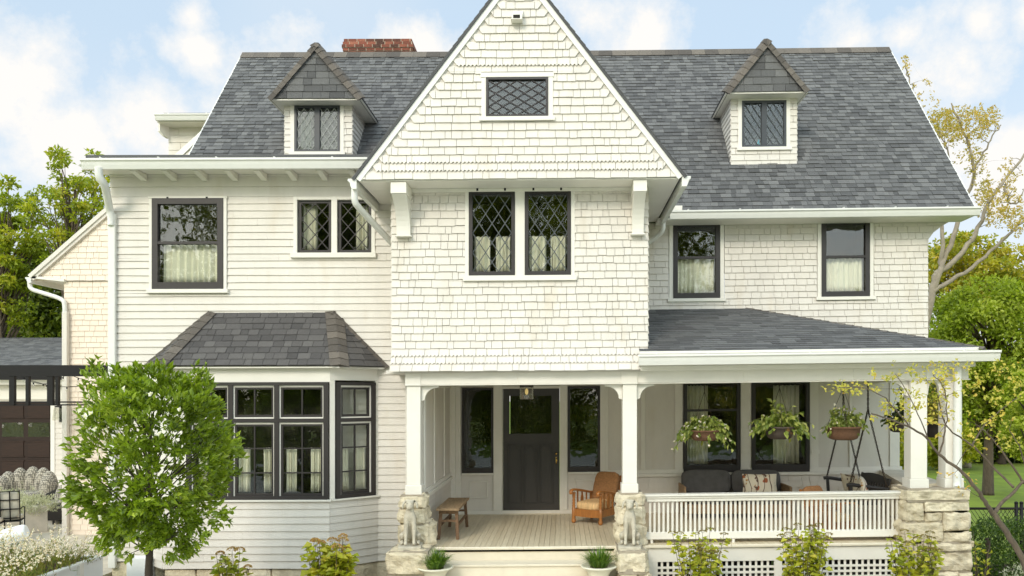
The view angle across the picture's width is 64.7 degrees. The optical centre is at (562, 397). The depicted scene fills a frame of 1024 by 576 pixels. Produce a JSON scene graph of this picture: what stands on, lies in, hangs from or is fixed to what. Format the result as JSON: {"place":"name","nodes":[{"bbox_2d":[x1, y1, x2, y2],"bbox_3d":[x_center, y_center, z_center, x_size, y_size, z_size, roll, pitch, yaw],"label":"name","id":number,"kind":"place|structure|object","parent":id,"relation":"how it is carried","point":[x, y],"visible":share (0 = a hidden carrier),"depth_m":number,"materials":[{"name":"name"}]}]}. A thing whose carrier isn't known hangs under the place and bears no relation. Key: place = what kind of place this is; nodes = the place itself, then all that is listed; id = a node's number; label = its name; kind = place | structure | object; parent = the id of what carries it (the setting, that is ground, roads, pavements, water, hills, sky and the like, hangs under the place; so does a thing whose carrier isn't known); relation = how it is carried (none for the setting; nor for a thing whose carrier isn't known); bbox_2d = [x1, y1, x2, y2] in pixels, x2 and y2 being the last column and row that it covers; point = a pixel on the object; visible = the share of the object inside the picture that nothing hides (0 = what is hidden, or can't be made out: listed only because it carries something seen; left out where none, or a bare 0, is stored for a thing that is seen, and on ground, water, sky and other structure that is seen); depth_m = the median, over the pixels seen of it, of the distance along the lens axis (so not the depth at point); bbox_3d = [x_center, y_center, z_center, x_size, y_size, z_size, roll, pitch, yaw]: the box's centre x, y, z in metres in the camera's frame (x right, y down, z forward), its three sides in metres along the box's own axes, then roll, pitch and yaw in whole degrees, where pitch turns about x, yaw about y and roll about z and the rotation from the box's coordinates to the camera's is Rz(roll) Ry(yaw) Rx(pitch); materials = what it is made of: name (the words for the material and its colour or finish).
{"place":"outdoors","nodes":[
{"label":"outdoors","id":0,"kind":"place"},
{"bbox_2d":[0,512,111,575],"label":"terrace","id":1,"kind":"structure","parent":0,"point":[107,571],"depth_m":16.71,"materials":[{"name":"stone"}]},
{"bbox_2d":[0,509,4,528],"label":"dining chair","id":2,"kind":"object","parent":1,"relation":"on","point":[1,520],"visible":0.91,"depth_m":16.18,"materials":[{"name":"black metal"}]},
{"bbox_2d":[0,490,24,524],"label":"dining chair","id":3,"kind":"object","parent":1,"relation":"on","point":[10,504],"visible":0.98,"depth_m":16.30,"materials":[{"name":"white metal"}]},
{"bbox_2d":[0,482,39,525],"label":"planter","id":4,"kind":"object","parent":1,"relation":"on","point":[16,523],"visible":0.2,"depth_m":18.58,"materials":[{"name":"beige concrete"}]},
{"bbox_2d":[0,466,58,510],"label":"woven armchair","id":5,"kind":"object","parent":1,"relation":"on","point":[44,480],"visible":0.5,"depth_m":20.35,"materials":[{"name":"beige wicker"}]},
{"bbox_2d":[0,338,61,485],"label":"garage","id":6,"kind":"structure","parent":1,"relation":"on","point":[30,436],"depth_m":24.06,"materials":[{"name":"beige paint"}]},
{"bbox_2d":[0,403,49,475],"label":"garage door","id":7,"kind":"structure","parent":6,"relation":"in","point":[24,430],"depth_m":24.06,"materials":[{"name":"brown wood"}]},
{"bbox_2d":[20,491,61,532],"bbox_3d":[-11.515,2.504,17.581,1.294,0.852,1.246,0,0,-38],"label":"planter","id":8,"kind":"object","parent":1,"relation":"on","point":[36,516],"visible":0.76,"depth_m":17.47,"materials":[{"name":"beige concrete"}]},
{"bbox_2d":[41,485,61,524],"bbox_3d":[-11.812,2.436,19.188,0.947,0.989,1.349,0,0,-38],"label":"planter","id":9,"kind":"object","parent":1,"relation":"on","point":[54,515],"visible":0.08,"depth_m":18.52,"materials":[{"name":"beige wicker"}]},
{"bbox_2d":[0,365,107,405],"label":"pergola","id":10,"kind":"object","parent":1,"relation":"on","point":[52,375],"visible":0.75,"depth_m":15.61,"materials":[{"name":"wood"}]},
{"bbox_2d":[21,376,93,388],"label":"string lights","id":11,"kind":"object","parent":10,"relation":"hanging from","point":[60,386],"visible":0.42,"depth_m":16.18,"materials":[{"name":"black metal"}]},
{"bbox_2d":[0,0,1023,401],"label":"sky","id":12,"kind":"structure","parent":0,"point":[77,76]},
{"bbox_2d":[559,402,1023,575],"bbox_3d":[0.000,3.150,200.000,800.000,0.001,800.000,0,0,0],"label":"ground","id":13,"kind":"structure","parent":0,"point":[1003,488],"depth_m":27.52,"materials":[{"name":"green plant"}]},
{"bbox_2d":[0,172,54,337],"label":"maple tree","id":14,"kind":"object","parent":13,"relation":"on","point":[14,272],"visible":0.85,"depth_m":27.87,"materials":[{"name":"green plant"}]},
{"bbox_2d":[6,239,61,337],"bbox_3d":[-21.522,-1.758,33.810,5.828,9.832,5.045,0,0,0],"label":"maple tree","id":15,"kind":"object","parent":13,"relation":"on","point":[45,321],"visible":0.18,"depth_m":32.54,"materials":[{"name":"green plant"}]},
{"bbox_2d":[12,145,109,297],"bbox_3d":[-16.332,-2.611,27.021,3.597,11.526,3.244,0,0,0],"label":"maple tree","id":16,"kind":"object","parent":13,"relation":"on","point":[66,230],"visible":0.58,"depth_m":26.48,"materials":[{"name":"green plant"}]},
{"bbox_2d":[25,0,1001,575],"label":"house","id":17,"kind":"structure","parent":13,"relation":"on","point":[419,360],"depth_m":13.38,"materials":[{"name":"beige paint"}]},
{"bbox_2d":[146,196,228,293],"bbox_3d":[-6.221,-2.530,13.702,1.349,1.607,0.755,0,0,0],"label":"window","id":18,"kind":"structure","parent":17,"relation":"in","point":[173,220],"depth_m":13.36,"materials":[{"name":"glass"}]},
{"bbox_2d":[164,245,216,281],"bbox_3d":[-6.216,-2.230,13.486,0.948,0.656,0.090,0,0,0],"label":"curtain","id":19,"kind":"object","parent":17,"relation":"hanging from","point":[190,263],"visible":0.88,"depth_m":13.49,"materials":[{"name":"beige fabric"}]},
{"bbox_2d":[199,459,207,479],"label":"curtain","id":20,"kind":"object","parent":17,"relation":"hanging from","point":[203,469],"visible":0.12,"depth_m":12.89,"materials":[{"name":"white fabric"}]},
{"bbox_2d":[239,449,250,491],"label":"curtain","id":21,"kind":"object","parent":17,"relation":"hanging from","point":[244,480],"visible":0.77,"depth_m":12.89,"materials":[{"name":"white fabric"}]},
{"bbox_2d":[140,311,388,568],"bbox_3d":[-4.956,0.643,13.167,4.146,4.172,1.134,0,0,0],"label":"bay window","id":22,"kind":"structure","parent":17,"relation":"in","point":[276,373],"depth_m":12.83,"materials":[{"name":"white paint"}]},
{"bbox_2d":[264,449,271,491],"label":"curtain","id":23,"kind":"object","parent":17,"relation":"hanging from","point":[267,468],"visible":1,"depth_m":12.89,"materials":[{"name":"white fabric"}]},
{"bbox_2d":[286,449,296,491],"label":"curtain","id":24,"kind":"object","parent":17,"relation":"hanging from","point":[291,466],"visible":1,"depth_m":12.89,"materials":[{"name":"white fabric"}]},
{"bbox_2d":[301,112,310,148],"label":"curtain","id":25,"kind":"object","parent":17,"relation":"hanging from","point":[307,130],"visible":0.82,"depth_m":15.58,"materials":[{"name":"white fabric"}]},
{"bbox_2d":[303,205,317,249],"bbox_3d":[-4.244,-2.846,13.571,0.235,0.778,0.070,0,0,0],"label":"curtain","id":26,"kind":"object","parent":17,"relation":"hanging from","point":[308,234],"visible":0.84,"depth_m":13.57,"materials":[{"name":"beige fabric"}]},
{"bbox_2d":[298,200,330,252],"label":"window","id":27,"kind":"structure","parent":17,"relation":"in","point":[324,207],"depth_m":13.43,"materials":[{"name":"black glass"}]},
{"bbox_2d":[311,447,320,491],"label":"curtain","id":28,"kind":"object","parent":17,"relation":"hanging from","point":[315,467],"visible":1,"depth_m":12.90,"materials":[{"name":"white fabric"}]},
{"bbox_2d":[343,448,348,489],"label":"curtain","id":29,"kind":"object","parent":17,"relation":"hanging from","point":[345,468],"visible":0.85,"depth_m":13.09,"materials":[{"name":"white fabric"}]},
{"bbox_2d":[338,200,370,251],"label":"window","id":30,"kind":"structure","parent":17,"relation":"in","point":[347,217],"depth_m":13.44,"materials":[{"name":"black glass"}]},
{"bbox_2d":[353,447,364,488],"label":"curtain","id":31,"kind":"object","parent":17,"relation":"hanging from","point":[360,465],"visible":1,"depth_m":13.29,"materials":[{"name":"white fabric"}]},
{"bbox_2d":[356,205,368,249],"bbox_3d":[-3.378,-2.849,13.573,0.216,0.778,0.076,0,0,0],"label":"curtain","id":32,"kind":"object","parent":17,"relation":"hanging from","point":[361,234],"visible":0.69,"depth_m":13.57,"materials":[{"name":"beige fabric"}]},
{"bbox_2d":[398,500,422,550],"bbox_3d":[-2.304,1.906,12.162,0.369,0.737,0.518,0,0,-8],"label":"dog statue","id":33,"kind":"object","parent":17,"relation":"on","point":[410,532],"visible":1,"depth_m":12.07,"materials":[{"name":"stone"}]},
{"bbox_2d":[417,546,459,575],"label":"potted plant","id":34,"kind":"object","parent":17,"relation":"on","point":[436,563],"visible":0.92,"depth_m":11.81,"materials":[{"name":"green plant"}]},
{"bbox_2d":[436,498,468,539],"bbox_3d":[-1.860,2.055,13.710,0.370,0.519,1.420,0,0,0],"label":"bench","id":35,"kind":"object","parent":17,"relation":"on","point":[450,506],"visible":1,"depth_m":13.24,"materials":[{"name":"brown wood"}]},
{"bbox_2d":[462,388,492,472],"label":"window","id":36,"kind":"structure","parent":17,"relation":"in","point":[477,403],"depth_m":16.59,"materials":[{"name":"black glass"}]},
{"bbox_2d":[475,236,489,271],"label":"curtain","id":37,"kind":"object","parent":17,"relation":"hanging from","point":[480,252],"visible":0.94,"depth_m":12.54,"materials":[{"name":"beige fabric"}]},
{"bbox_2d":[469,192,514,275],"bbox_3d":[-1.092,-2.534,12.783,0.710,1.320,0.735,0,0,0],"label":"window","id":38,"kind":"structure","parent":17,"relation":"in","point":[491,214],"depth_m":12.72,"materials":[{"name":"black glass"}]},
{"bbox_2d":[496,236,510,270],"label":"curtain","id":39,"kind":"object","parent":17,"relation":"hanging from","point":[504,252],"visible":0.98,"depth_m":12.54,"materials":[{"name":"beige fabric"}]},
{"bbox_2d":[479,72,554,121],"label":"window","id":40,"kind":"structure","parent":17,"relation":"in","point":[505,96],"depth_m":11.95,"materials":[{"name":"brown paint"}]},
{"bbox_2d":[503,388,558,509],"bbox_3d":[-0.619,1.056,16.131,1.111,2.459,0.579,0,0,0],"label":"front door","id":41,"kind":"structure","parent":17,"relation":"in","point":[530,426],"depth_m":15.90,"materials":[{"name":"black wood"}]},
{"bbox_2d":[530,236,545,270],"bbox_3d":[-0.387,-2.222,12.539,0.260,0.582,0.072,0,0,0],"label":"curtain","id":42,"kind":"object","parent":17,"relation":"hanging from","point":[535,252],"visible":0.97,"depth_m":12.53,"materials":[{"name":"beige fabric"}]},
{"bbox_2d":[525,191,570,274],"bbox_3d":[-0.229,-2.541,12.783,0.710,1.321,0.735,0,0,0],"label":"window","id":43,"kind":"structure","parent":17,"relation":"in","point":[547,213],"depth_m":12.68,"materials":[{"name":"black glass"}]},
{"bbox_2d":[551,236,566,270],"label":"curtain","id":44,"kind":"object","parent":17,"relation":"hanging from","point":[560,251],"visible":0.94,"depth_m":12.54,"materials":[{"name":"beige fabric"}]},
{"bbox_2d":[568,386,599,471],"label":"window","id":45,"kind":"structure","parent":17,"relation":"in","point":[583,401],"depth_m":16.59,"materials":[{"name":"black glass"}]},
{"bbox_2d":[569,471,621,524],"bbox_3d":[0.648,1.848,14.905,0.644,0.886,1.029,0,0,32],"label":"armchair","id":46,"kind":"object","parent":17,"relation":"on","point":[599,503],"visible":0.9,"depth_m":14.71,"materials":[{"name":"orange wood"}]},
{"bbox_2d":[578,545,617,575],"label":"potted plant","id":47,"kind":"object","parent":17,"relation":"on","point":[599,564],"visible":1,"depth_m":11.83,"materials":[{"name":"green plant"}]},
{"bbox_2d":[618,499,641,549],"bbox_3d":[1.013,1.903,12.162,0.369,0.737,0.518,0,0,6],"label":"dog statue","id":48,"kind":"object","parent":17,"relation":"on","point":[630,532],"visible":1,"depth_m":12.07,"materials":[{"name":"stone"}]},
{"bbox_2d":[678,259,713,292],"bbox_3d":[2.490,-2.268,15.088,0.704,0.684,0.075,0,0,0],"label":"curtain","id":49,"kind":"object","parent":17,"relation":"hanging from","point":[695,275],"visible":1,"depth_m":15.09,"materials":[{"name":"beige fabric"}]},
{"bbox_2d":[667,225,725,301],"bbox_3d":[2.492,-2.522,15.323,1.082,1.497,0.755,0,0,0],"label":"window","id":50,"kind":"structure","parent":17,"relation":"in","point":[685,241],"depth_m":14.98,"materials":[{"name":"glass"}]},
{"bbox_2d":[687,385,707,463],"bbox_3d":[2.690,0.548,16.102,0.418,1.585,0.078,0,0,0],"label":"curtain","id":51,"kind":"object","parent":17,"relation":"hanging from","point":[697,452],"visible":0.73,"depth_m":16.10,"materials":[{"name":"beige fabric"}]},
{"bbox_2d":[671,383,735,451],"bbox_3d":[2.271,0.166,12.956,1.044,1.445,0.603,0,0,0],"label":"hanging basket","id":52,"kind":"object","parent":17,"relation":"hanging from","point":[704,428],"visible":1,"depth_m":12.85,"materials":[{"name":"green plant"}]},
{"bbox_2d":[683,383,740,471],"bbox_3d":[2.943,0.567,16.227,1.119,1.829,0.735,0,0,0],"label":"window","id":53,"kind":"structure","parent":17,"relation":"in","point":[724,399],"depth_m":16.59,"materials":[{"name":"black glass"}]},
{"bbox_2d":[678,470,791,518],"bbox_3d":[3.260,1.831,15.323,2.010,0.860,0.793,0,0,0],"label":"sofa","id":54,"kind":"object","parent":17,"relation":"on","point":[705,481],"visible":0.45,"depth_m":15.51,"materials":[{"name":"black fabric"}]},
{"bbox_2d":[742,474,776,491],"bbox_3d":[3.713,1.641,15.177,0.660,0.388,0.181,0,0,0],"label":"cushion","id":55,"kind":"object","parent":54,"relation":"on","point":[759,482],"visible":0.82,"depth_m":15.13,"materials":[{"name":"fabric"}]},
{"bbox_2d":[752,382,809,471],"bbox_3d":[4.299,0.564,16.227,1.136,1.821,0.735,0,0,0],"label":"window","id":56,"kind":"structure","parent":17,"relation":"in","point":[762,449],"depth_m":16.28,"materials":[{"name":"black glass"}]},
{"bbox_2d":[748,382,815,442],"bbox_3d":[3.500,0.096,12.934,1.110,1.336,0.657,0,0,0],"label":"hanging basket","id":57,"kind":"object","parent":17,"relation":"hanging from","point":[774,425],"visible":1,"depth_m":12.81,"materials":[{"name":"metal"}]},
{"bbox_2d":[773,385,798,463],"bbox_3d":[4.470,0.540,16.103,0.512,1.578,0.076,0,0,0],"label":"curtain","id":58,"kind":"object","parent":17,"relation":"hanging from","point":[785,451],"visible":0.72,"depth_m":16.10,"materials":[{"name":"white fabric"}]},
{"bbox_2d":[799,485,858,528],"bbox_3d":[4.399,1.874,13.389,0.541,0.744,0.864,0,0,-28],"label":"armchair","id":59,"kind":"object","parent":17,"relation":"on","point":[813,488],"visible":0.41,"depth_m":13.27,"materials":[{"name":"orange wood"}]},
{"bbox_2d":[826,258,862,290],"bbox_3d":[5.263,-2.292,15.088,0.730,0.670,0.077,0,0,0],"label":"curtain","id":60,"kind":"object","parent":17,"relation":"hanging from","point":[844,274],"visible":0.99,"depth_m":15.09,"materials":[{"name":"beige fabric"}]},
{"bbox_2d":[820,391,869,439],"bbox_3d":[4.519,0.049,12.950,0.765,1.269,0.562,0,0,0],"label":"hanging basket","id":61,"kind":"object","parent":17,"relation":"hanging from","point":[839,428],"visible":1,"depth_m":12.84,"materials":[{"name":"green plant"}]},
{"bbox_2d":[816,223,875,300],"bbox_3d":[5.264,-2.562,15.323,1.106,1.514,0.755,0,0,0],"label":"window","id":62,"kind":"structure","parent":17,"relation":"in","point":[834,240],"depth_m":14.98,"materials":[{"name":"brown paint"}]},
{"bbox_2d":[823,381,890,504],"bbox_3d":[5.343,0.662,14.680,0.774,2.444,1.320,0,0,0],"label":"porch swing","id":63,"kind":"object","parent":17,"relation":"hanging from","point":[876,482],"visible":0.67,"depth_m":14.18,"materials":[{"name":"black paint"}]},
{"bbox_2d":[840,473,859,490],"bbox_3d":[5.268,1.604,14.695,0.193,0.399,0.440,0,0,-22],"label":"cushion","id":64,"kind":"object","parent":63,"relation":"on","point":[845,478],"visible":0.47,"depth_m":14.66,"materials":[{"name":"fabric"}]},
{"bbox_2d":[858,476,868,500],"bbox_3d":[5.304,1.601,14.200,0.185,0.404,0.440,0,0,20],"label":"cushion","id":65,"kind":"object","parent":63,"relation":"on","point":[862,482],"visible":0.52,"depth_m":14.03,"materials":[{"name":"fabric"}]},
{"bbox_2d":[880,387,903,431],"bbox_3d":[5.711,-0.009,13.493,0.755,1.184,0.482,0,0,0],"label":"hanging basket","id":66,"kind":"object","parent":17,"relation":"hanging from","point":[895,413],"visible":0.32,"depth_m":13.42,"materials":[{"name":"green plant"}]},
{"bbox_2d":[927,384,937,437],"bbox_3d":[6.415,0.040,13.896,0.544,1.300,0.520,0,0,-38],"label":"hanging basket","id":67,"kind":"object","parent":17,"relation":"hanging from","point":[932,431],"visible":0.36,"depth_m":13.77,"materials":[{"name":"green plant"}]},
{"bbox_2d":[900,398,936,469],"bbox_3d":[14.156,1.550,33.987,3.565,3.445,2.577,0,0,0],"label":"bush","id":68,"kind":"object","parent":13,"relation":"on","point":[933,440],"visible":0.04,"depth_m":33.57,"materials":[{"name":"green plant"}]},
{"bbox_2d":[900,389,980,432],"bbox_3d":[17.018,-0.058,36.706,5.131,6.429,4.504,0,0,0],"label":"shade tree","id":69,"kind":"object","parent":13,"relation":"on","point":[930,408],"depth_m":35.79,"materials":[{"name":"green plant"}]},
{"bbox_2d":[927,425,983,469],"bbox_3d":[16.744,2.179,35.015,2.876,2.327,2.126,0,0,0],"label":"bush","id":70,"kind":"object","parent":13,"relation":"on","point":[970,454],"visible":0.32,"depth_m":34.51,"materials":[{"name":"green plant"}]},
{"bbox_2d":[901,55,1023,332],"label":"bare tree","id":71,"kind":"object","parent":13,"relation":"on","point":[934,287],"visible":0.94,"depth_m":24.93,"materials":[{"name":"yellow plant"}]},
{"bbox_2d":[927,271,1023,495],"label":"bright tree","id":72,"kind":"object","parent":13,"relation":"on","point":[956,316],"visible":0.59,"depth_m":25.28,"materials":[{"name":"green plant"}]},
{"bbox_2d":[928,229,1023,467],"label":"orange tree","id":73,"kind":"object","parent":13,"relation":"on","point":[997,260],"visible":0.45,"depth_m":34.88,"materials":[{"name":"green plant"}]},
{"bbox_2d":[971,437,1017,463],"bbox_3d":[20.486,2.068,39.021,4.591,2.551,3.287,0,0,0],"label":"bush","id":74,"kind":"object","parent":13,"relation":"on","point":[995,455],"visible":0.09,"depth_m":38.05,"materials":[{"name":"green plant"}]},
{"bbox_2d":[971,343,1023,464],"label":"shade tree","id":75,"kind":"object","parent":13,"relation":"on","point":[1000,459],"visible":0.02,"depth_m":37.80,"materials":[{"name":"green plant"}]},
{"bbox_2d":[993,447,1022,462],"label":"bush","id":76,"kind":"object","parent":13,"relation":"on","point":[1012,461],"visible":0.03,"depth_m":38.80,"materials":[{"name":"green plant"}]},
{"bbox_2d":[998,370,1023,461],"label":"bright tree","id":77,"kind":"object","parent":13,"relation":"on","point":[1018,421],"visible":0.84,"depth_m":22.12,"materials":[{"name":"green plant"}]},
{"bbox_3d":[-9.364,2.840,13.175,1.672,0.620,0.850,0,0,0],"label":"low wall","id":78,"kind":"object","parent":13,"relation":"on","visible":0},
{"bbox_2d":[0,525,30,548],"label":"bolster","id":79,"kind":"object","parent":78,"relation":"on","point":[24,529],"visible":0.48,"depth_m":13.05,"materials":[{"name":"white fabric"}]},
{"bbox_2d":[821,358,1023,571],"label":"tree","id":80,"kind":"object","parent":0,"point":[1008,535],"visible":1,"depth_m":9.87,"materials":[{"name":"yellow plant"}]},
{"bbox_2d":[972,564,1021,575],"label":"garden bed","id":81,"kind":"object","parent":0,"point":[992,571],"depth_m":14.62,"materials":[{"name":"green plant"}]},
{"bbox_2d":[127,555,155,575],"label":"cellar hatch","id":82,"kind":"object","parent":81,"relation":"on","point":[137,568],"visible":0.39,"depth_m":12.90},
{"bbox_2d":[209,546,252,575],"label":"hydrangea","id":83,"kind":"object","parent":81,"relation":"on","point":[227,570],"visible":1,"depth_m":11.40,"materials":[{"name":"green plant"}]},
{"bbox_2d":[300,533,358,575],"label":"hydrangea","id":84,"kind":"object","parent":81,"relation":"on","point":[343,560],"visible":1,"depth_m":11.25,"materials":[{"name":"green plant"}]},
{"bbox_2d":[667,527,731,575],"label":"hydrangea","id":85,"kind":"object","parent":81,"relation":"on","point":[699,559],"visible":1,"depth_m":11.68,"materials":[{"name":"green plant"}]},
{"bbox_2d":[776,523,833,575],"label":"hydrangea","id":86,"kind":"object","parent":81,"relation":"on","point":[815,554],"visible":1,"depth_m":11.53,"materials":[{"name":"green plant"}]},
{"bbox_2d":[884,529,944,575],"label":"hydrangea","id":87,"kind":"object","parent":81,"relation":"on","point":[924,568],"visible":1,"depth_m":11.51,"materials":[{"name":"green plant"}]},
{"bbox_2d":[969,528,991,575],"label":"seedling shrub","id":88,"kind":"object","parent":81,"relation":"on","point":[975,568],"visible":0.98,"depth_m":12.42,"materials":[{"name":"green plant"}]},
{"bbox_2d":[969,518,1023,575],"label":"boxwood","id":89,"kind":"object","parent":81,"relation":"on","point":[986,541],"visible":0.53,"depth_m":13.07,"materials":[{"name":"green plant"}]},
{"bbox_2d":[969,501,1023,570],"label":"metal fence","id":90,"kind":"object","parent":81,"relation":"on","point":[1016,508],"visible":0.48,"depth_m":14.39,"materials":[{"name":"black metal"}]},
{"bbox_2d":[973,513,1023,575],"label":"boxwood","id":91,"kind":"object","parent":81,"relation":"on","point":[1001,538],"visible":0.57,"depth_m":13.33,"materials":[{"name":"green plant"}]},
{"bbox_2d":[999,561,1023,575],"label":"silver shrub","id":92,"kind":"object","parent":81,"relation":"on","point":[1017,568],"visible":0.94,"depth_m":12.24,"materials":[{"name":"green plant"}]},
{"label":"path","id":93,"kind":"structure","parent":0,"visible":0},
{"bbox_2d":[3,555,105,575],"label":"planter box","id":94,"kind":"object","parent":93,"relation":"on","point":[94,567],"visible":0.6,"depth_m":11.76,"materials":[{"name":"white paint"}]},
{"bbox_2d":[0,523,109,575],"bbox_3d":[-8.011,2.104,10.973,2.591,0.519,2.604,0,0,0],"label":"gaura blossoms","id":95,"kind":"object","parent":94,"relation":"in","point":[31,546],"visible":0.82,"depth_m":11.41,"materials":[{"name":"white plant"}]},
{"bbox_2d":[57,354,250,575],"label":"tree","id":96,"kind":"object","parent":93,"relation":"on","point":[123,389],"visible":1,"depth_m":9.60,"materials":[{"name":"green plant"}]}
]}

